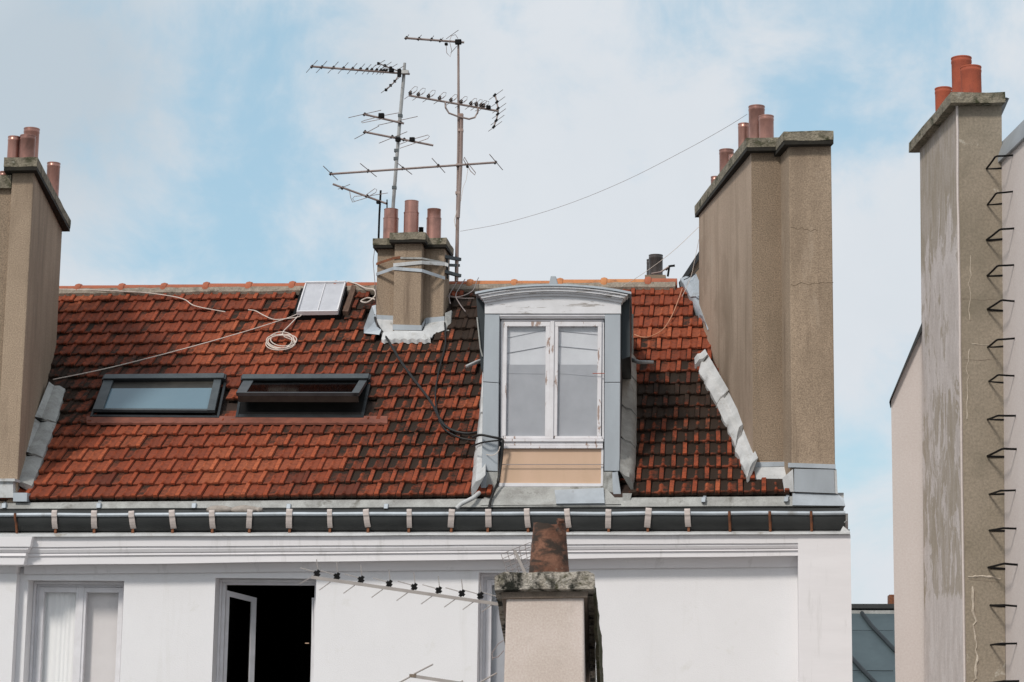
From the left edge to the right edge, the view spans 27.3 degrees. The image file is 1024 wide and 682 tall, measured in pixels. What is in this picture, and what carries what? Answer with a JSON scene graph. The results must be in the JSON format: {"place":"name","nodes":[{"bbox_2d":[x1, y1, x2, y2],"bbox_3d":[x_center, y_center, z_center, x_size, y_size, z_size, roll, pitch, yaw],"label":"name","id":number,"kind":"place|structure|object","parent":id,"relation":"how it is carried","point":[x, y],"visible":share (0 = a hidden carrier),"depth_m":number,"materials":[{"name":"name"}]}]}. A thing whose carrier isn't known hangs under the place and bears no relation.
{"place":"outdoors","nodes":[
{"label":"outdoors","id":0,"kind":"place"},
{"bbox_2d":[0,0,1023,603],"label":"sky","id":1,"kind":"structure","parent":0,"point":[192,141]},
{"bbox_2d":[494,518,603,681],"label":"foreground chimney","id":2,"kind":"object","parent":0,"point":[549,619],"visible":1,"depth_m":12.55,"materials":[{"name":"beige paint"}]},
{"bbox_2d":[299,559,502,611],"bbox_3d":[-0.657,1.508,12.977,1.334,0.318,0.030,0,-10,6],"label":"yagi antenna","id":3,"kind":"object","parent":2,"relation":"attached to","point":[336,578],"visible":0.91,"depth_m":12.97,"materials":[{"name":"grey metal"}]},
{"bbox_2d":[399,640,503,681],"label":"yagi antenna","id":4,"kind":"object","parent":2,"relation":"attached to","point":[414,675],"visible":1,"depth_m":12.85,"materials":[{"name":"grey metal"}]},
{"bbox_2d":[501,542,531,571],"bbox_3d":[0.035,1.470,14.204,0.230,0.232,0.066,0,-10,6],"label":"grid antenna","id":5,"kind":"object","parent":2,"relation":"attached to","point":[521,564],"visible":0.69,"depth_m":14.23,"materials":[{"name":"grey metal"}]},
{"bbox_2d":[851,595,894,681],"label":"zinc roofed house","id":6,"kind":"structure","parent":0,"point":[873,642],"depth_m":35.27,"materials":[{"name":"metal"}]},
{"bbox_2d":[889,55,1023,681],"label":"neighbouring building","id":7,"kind":"structure","parent":0,"point":[956,402],"depth_m":17.41,"materials":[{"name":"grey concrete"}]},
{"label":"ground","id":8,"kind":"structure","parent":0,"visible":0},
{"bbox_2d":[0,104,851,681],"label":"apartment building","id":9,"kind":"structure","parent":8,"relation":"on","point":[678,474],"depth_m":20.52,"materials":[{"name":"paint"}]},
{"bbox_2d":[29,581,123,681],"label":"window","id":10,"kind":"structure","parent":9,"relation":"in","point":[76,632],"depth_m":20.63,"materials":[{"name":"white glass"}]},
{"bbox_2d":[67,289,224,311],"bbox_3d":[-4.273,-0.458,24.400,2.180,0.380,0.159,-2,-10,18],"label":"cable","id":11,"kind":"object","parent":9,"relation":"attached to","point":[148,293],"visible":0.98,"depth_m":24.47,"materials":[{"name":"grey plastic"}]},
{"bbox_2d":[53,314,296,379],"bbox_3d":[-3.655,0.033,23.264,2.746,0.972,0.086,4,-10,-20],"label":"cable","id":12,"kind":"object","parent":9,"relation":"attached to","point":[172,351],"visible":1,"depth_m":23.18,"materials":[{"name":"grey plastic"}]},
{"bbox_2d":[206,505,262,511],"bbox_3d":[-2.671,1.631,20.279,0.546,0.101,0.144,0,-10,6],"label":"cloth roll","id":13,"kind":"object","parent":9,"relation":"on","point":[223,508],"visible":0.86,"depth_m":20.23,"materials":[{"name":"white fabric"}]},
{"bbox_2d":[216,579,315,681],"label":"window","id":14,"kind":"structure","parent":9,"relation":"in","point":[266,627],"depth_m":23.29,"materials":[{"name":"black glass"}]},
{"bbox_2d":[248,309,301,319],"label":"cable","id":15,"kind":"object","parent":9,"relation":"attached to","point":[274,319],"visible":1,"depth_m":23.75,"materials":[{"name":"beige plastic"}]},
{"bbox_2d":[265,316,297,350],"bbox_3d":[-2.531,-0.089,23.418,0.357,0.497,0.627,0,-10,6],"label":"cable coil","id":16,"kind":"object","parent":9,"relation":"on","point":[289,335],"visible":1,"depth_m":23.27,"materials":[{"name":"white plastic"}]},
{"bbox_2d":[333,183,387,237],"bbox_3d":[-1.739,-1.491,24.061,0.660,0.662,0.202,-1,-10,12],"label":"antenna mast","id":17,"kind":"object","parent":9,"relation":"on","point":[379,201],"visible":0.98,"depth_m":24.08,"materials":[{"name":"metal"}]},
{"bbox_2d":[347,281,375,302],"bbox_3d":[-1.703,-0.556,24.178,0.222,0.336,0.502,5,-11,-25],"label":"cable","id":18,"kind":"object","parent":9,"relation":"attached to","point":[370,298],"visible":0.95,"depth_m":24.01,"materials":[{"name":"white plastic"}]},
{"bbox_2d":[306,60,432,207],"bbox_3d":[-1.694,-2.185,24.423,1.577,2.175,0.540,0,-10,6],"label":"antenna mast","id":19,"kind":"object","parent":9,"relation":"on","point":[380,116],"visible":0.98,"depth_m":24.48,"materials":[{"name":"metal"}]},
{"bbox_2d":[373,249,376,322],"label":"cable","id":20,"kind":"object","parent":9,"relation":"attached to","point":[375,286],"visible":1,"depth_m":23.70,"materials":[{"name":"grey metal"}]},
{"bbox_2d":[323,30,505,281],"bbox_3d":[-1.079,-2.103,24.082,2.066,2.927,0.725,0,-10,6],"label":"antenna mast","id":21,"kind":"object","parent":9,"relation":"attached to","point":[459,164],"visible":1,"depth_m":24.04,"materials":[{"name":"metal"}]},
{"bbox_2d":[463,114,746,230],"bbox_3d":[1.095,-1.731,22.790,3.778,0.741,0.605,-7,-12,38],"label":"wire","id":22,"kind":"object","parent":21,"relation":"attached to","point":[616,184],"visible":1,"depth_m":22.96,"materials":[{"name":"grey metal"}]},
{"bbox_2d":[374,314,476,434],"bbox_3d":[-1.044,0.305,22.430,0.285,1.651,2.578,6,-11,-29],"label":"cable","id":23,"kind":"object","parent":9,"relation":"attached to","point":[423,391],"visible":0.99,"depth_m":22.11,"materials":[{"name":"black rubber"}]},
{"bbox_2d":[435,322,475,440],"bbox_3d":[-0.704,0.389,22.254,0.335,1.590,2.178,3,-10,-11],"label":"cable","id":24,"kind":"object","parent":9,"relation":"attached to","point":[442,426],"visible":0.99,"depth_m":22.14,"materials":[{"name":"black rubber"}]},
{"bbox_2d":[455,279,465,311],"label":"cable","id":25,"kind":"object","parent":9,"relation":"attached to","point":[456,293],"visible":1,"depth_m":23.87,"materials":[{"name":"grey metal"}]},
{"bbox_2d":[447,277,478,296],"bbox_3d":[-0.513,-0.621,23.982,0.462,0.298,0.158,9,-12,-39],"label":"cable","id":26,"kind":"object","parent":9,"relation":"attached to","point":[467,293],"visible":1,"depth_m":23.87,"materials":[{"name":"grey metal"}]},
{"bbox_2d":[471,440,500,446],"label":"cable","id":27,"kind":"object","parent":9,"relation":"attached to","point":[485,442],"visible":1,"depth_m":20.30,"materials":[{"name":"black rubber"}]},
{"bbox_2d":[472,434,503,508],"bbox_3d":[-0.210,1.277,20.276,0.224,0.771,0.437,5,-11,-24],"label":"cable","id":28,"kind":"object","parent":9,"relation":"attached to","point":[501,461],"visible":1,"depth_m":20.29,"materials":[{"name":"black rubber"}]},
{"bbox_2d":[479,574,504,681],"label":"window","id":29,"kind":"structure","parent":9,"relation":"in","point":[491,635],"depth_m":20.18,"materials":[{"name":"white paint"}]},
{"bbox_2d":[634,288,682,337],"bbox_3d":[1.715,-0.322,23.282,0.228,0.721,0.979,-6,-12,36],"label":"cable","id":30,"kind":"object","parent":9,"relation":"attached to","point":[668,321],"visible":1,"depth_m":23.08,"materials":[{"name":"grey plastic"}]},
{"bbox_2d":[621,226,699,286],"bbox_3d":[1.469,-0.890,22.024,0.223,1.088,2.228,-4,-11,25],"label":"wire","id":31,"kind":"object","parent":9,"relation":"attached to","point":[657,263],"visible":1,"depth_m":22.43,"materials":[{"name":"grey metal"}]},
{"bbox_2d":[651,264,674,276],"bbox_3d":[1.745,-0.822,24.295,0.269,0.142,0.124,0,-10,6],"label":"aerial stub","id":32,"kind":"object","parent":9,"relation":"attached to","point":[667,268],"visible":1,"depth_m":24.32,"materials":[{"name":"metal"}]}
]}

